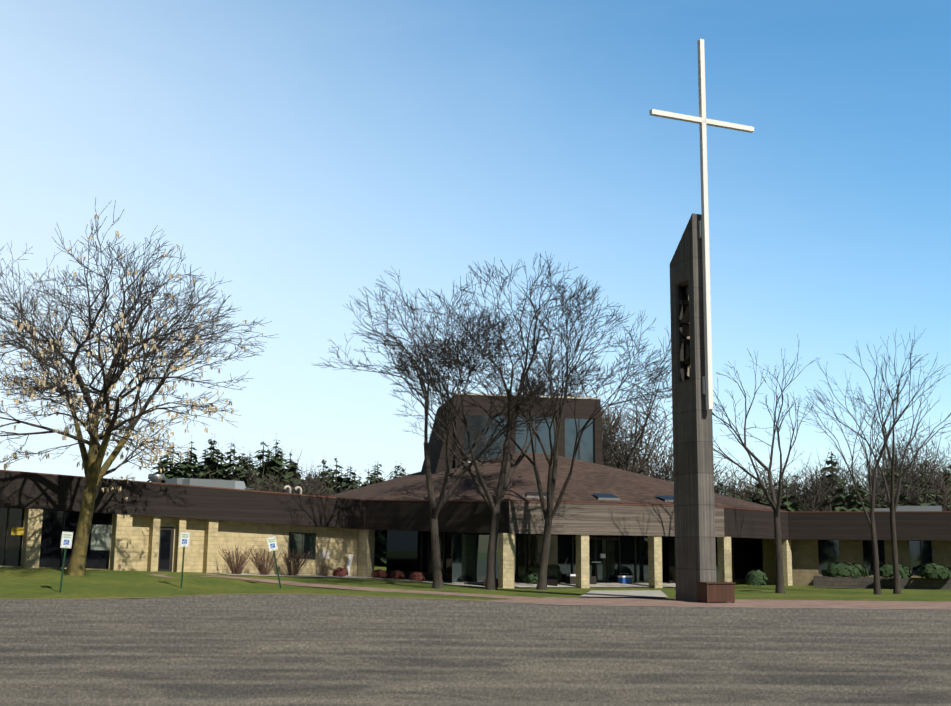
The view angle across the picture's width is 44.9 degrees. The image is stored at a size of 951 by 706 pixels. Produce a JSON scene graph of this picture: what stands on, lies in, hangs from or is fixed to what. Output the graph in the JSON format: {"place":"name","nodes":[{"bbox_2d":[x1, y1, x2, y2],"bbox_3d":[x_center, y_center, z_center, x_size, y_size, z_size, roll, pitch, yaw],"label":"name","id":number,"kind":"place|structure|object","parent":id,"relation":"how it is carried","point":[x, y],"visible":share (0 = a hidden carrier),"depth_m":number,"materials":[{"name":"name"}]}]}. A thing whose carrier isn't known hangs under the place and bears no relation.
{"place":"outdoors","nodes":[
{"label":"outdoors","id":0,"kind":"place"},
{"bbox_2d":[147,574,539,598],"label":"side path","id":1,"kind":"structure","parent":0,"point":[367,588],"depth_m":51.21,"materials":[{"name":"red concrete"}]},
{"bbox_2d":[0,594,950,705],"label":"gravel lot","id":2,"kind":"structure","parent":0,"point":[269,650],"depth_m":20.71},
{"bbox_2d":[0,567,950,601],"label":"lawn","id":3,"kind":"structure","parent":0,"point":[17,582],"depth_m":49.76,"materials":[{"name":"green plant"}]},
{"bbox_2d":[59,532,72,591],"bbox_3d":[-15.643,8.117,43.892,0.436,2.589,0.062,2,-10,-9],"label":"reserved sign","id":4,"kind":"object","parent":3,"relation":"on","point":[66,540],"visible":0.98,"depth_m":44.01,"materials":[{"name":"white metal"}]},
{"bbox_2d":[0,199,276,575],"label":"boxelder tree","id":5,"kind":"object","parent":3,"relation":"on","point":[95,472],"visible":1,"depth_m":49.04,"materials":[{"name":"brown plant"}]},
{"bbox_2d":[179,532,189,587],"bbox_3d":[-12.128,8.736,47.816,0.410,2.584,0.048,2,-10,-9],"label":"reserved sign","id":6,"kind":"object","parent":3,"relation":"on","point":[184,539],"visible":0.96,"depth_m":47.94,"materials":[{"name":"white metal"}]},
{"bbox_2d":[0,593,484,600],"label":"curb","id":7,"kind":"structure","parent":3,"relation":"on","point":[243,593],"depth_m":44.38,"materials":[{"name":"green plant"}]},
{"bbox_2d":[267,536,280,587],"bbox_3d":[-8.947,9.458,51.302,0.807,2.566,0.068,1,-10,-1],"label":"reserved sign","id":8,"kind":"object","parent":3,"relation":"on","point":[272,543],"visible":0.98,"depth_m":51.43,"materials":[{"name":"white metal"}]},
{"bbox_2d":[313,266,567,588],"bbox_3d":[-0.569,3.705,54.947,13.019,15.297,17.394,-6,-12,35],"label":"tree","id":9,"kind":"object","parent":3,"relation":"on","point":[435,507],"visible":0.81,"depth_m":52.89,"materials":[{"name":"brown plant"}]},
{"bbox_2d":[0,393,950,587],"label":"church","id":10,"kind":"structure","parent":3,"relation":"on","point":[610,524],"depth_m":60.00,"materials":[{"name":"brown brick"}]},
{"bbox_2d":[148,474,941,510],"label":"rooftop units","id":11,"kind":"object","parent":10,"relation":"on","point":[238,484],"visible":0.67,"depth_m":63.13,"materials":[{"name":"silver metal"}]},
{"bbox_2d":[358,251,607,589],"bbox_3d":[0.437,3.335,54.225,11.312,15.896,14.892,-2,-10,12],"label":"tree","id":12,"kind":"object","parent":3,"relation":"on","point":[502,486],"visible":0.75,"depth_m":52.99,"materials":[{"name":"brown plant"}]},
{"bbox_2d":[411,274,671,589],"bbox_3d":[2.873,3.546,53.361,13.189,15.294,11.833,-8,-13,42],"label":"tree","id":13,"kind":"object","parent":3,"relation":"on","point":[548,513],"visible":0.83,"depth_m":53.98,"materials":[{"name":"brown plant"}]},
{"bbox_2d":[216,545,950,586],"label":"shrubs","id":14,"kind":"object","parent":3,"relation":"on","point":[754,577],"visible":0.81,"depth_m":59.06,"materials":[{"name":"leaf"},{"name":"twig"}]},
{"bbox_2d":[557,558,631,585],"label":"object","id":15,"kind":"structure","parent":3,"relation":"on","point":[570,578],"depth_m":59.29,"materials":[{"name":"blue"}]},
{"bbox_2d":[495,601,879,608],"bbox_3d":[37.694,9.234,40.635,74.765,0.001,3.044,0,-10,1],"label":"kerb strip","id":16,"kind":"object","parent":3,"relation":"on","point":[693,606],"visible":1,"depth_m":39.90,"materials":[{"name":"concrete"}]},
{"bbox_2d":[649,39,753,601],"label":"bell tower","id":17,"kind":"structure","parent":3,"relation":"on","point":[692,408],"depth_m":45.38,"materials":[{"name":"concrete"}]},
{"bbox_2d":[487,597,950,609],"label":"sidewalk","id":18,"kind":"structure","parent":3,"relation":"on","point":[744,603],"depth_m":42.84,"materials":[{"name":"pink concrete"}]},
{"bbox_2d":[696,582,735,602],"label":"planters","id":19,"kind":"object","parent":18,"relation":"on","point":[707,592],"visible":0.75,"depth_m":43.09,"materials":[{"name":"brown brick"}]},
{"bbox_2d":[712,334,819,592],"bbox_3d":[13.284,5.208,54.911,6.334,12.799,6.226,-3,-11,22],"label":"tree","id":20,"kind":"object","parent":3,"relation":"on","point":[775,506],"visible":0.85,"depth_m":54.35,"materials":[{"name":"brown plant"}]},
{"bbox_2d":[796,332,949,594],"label":"tree","id":21,"kind":"object","parent":3,"relation":"on","point":[877,587],"visible":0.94,"depth_m":54.65,"materials":[{"name":"brown plant"}]},
{"bbox_2d":[807,328,950,593],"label":"tree","id":22,"kind":"object","parent":3,"relation":"on","point":[895,564],"visible":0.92,"depth_m":55.07,"materials":[{"name":"brown plant"}]},
{"bbox_2d":[813,576,950,589],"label":"retaining wall","id":23,"kind":"structure","parent":3,"relation":"on","point":[887,583],"depth_m":62.26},
{"bbox_2d":[0,0,950,495],"label":"sky","id":24,"kind":"structure","parent":0,"point":[296,153],"materials":[{"name":"blue"}]},
{"bbox_2d":[126,594,948,609],"bbox_3d":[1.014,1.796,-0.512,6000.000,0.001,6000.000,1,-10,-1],"label":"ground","id":25,"kind":"structure","parent":0,"point":[551,604],"depth_m":40.90,"materials":[{"name":"grey plant"}]},
{"bbox_2d":[147,433,950,571],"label":"conifer belt","id":26,"kind":"object","parent":25,"relation":"on","point":[273,463],"visible":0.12,"depth_m":96.83,"materials":[{"name":"green plant"}]},
{"bbox_2d":[178,333,950,510],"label":"bare woods","id":27,"kind":"object","parent":25,"relation":"on","point":[613,456],"visible":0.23,"depth_m":85.71,"materials":[{"name":"brown plant"}]},
{"bbox_2d":[581,590,666,596],"bbox_3d":[6.460,10.494,50.332,3.551,0.015,8.900,-1,-10,7],"label":"entrance apron","id":28,"kind":"object","parent":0,"point":[625,593],"visible":1,"depth_m":49.71,"materials":[{"name":"concrete"}]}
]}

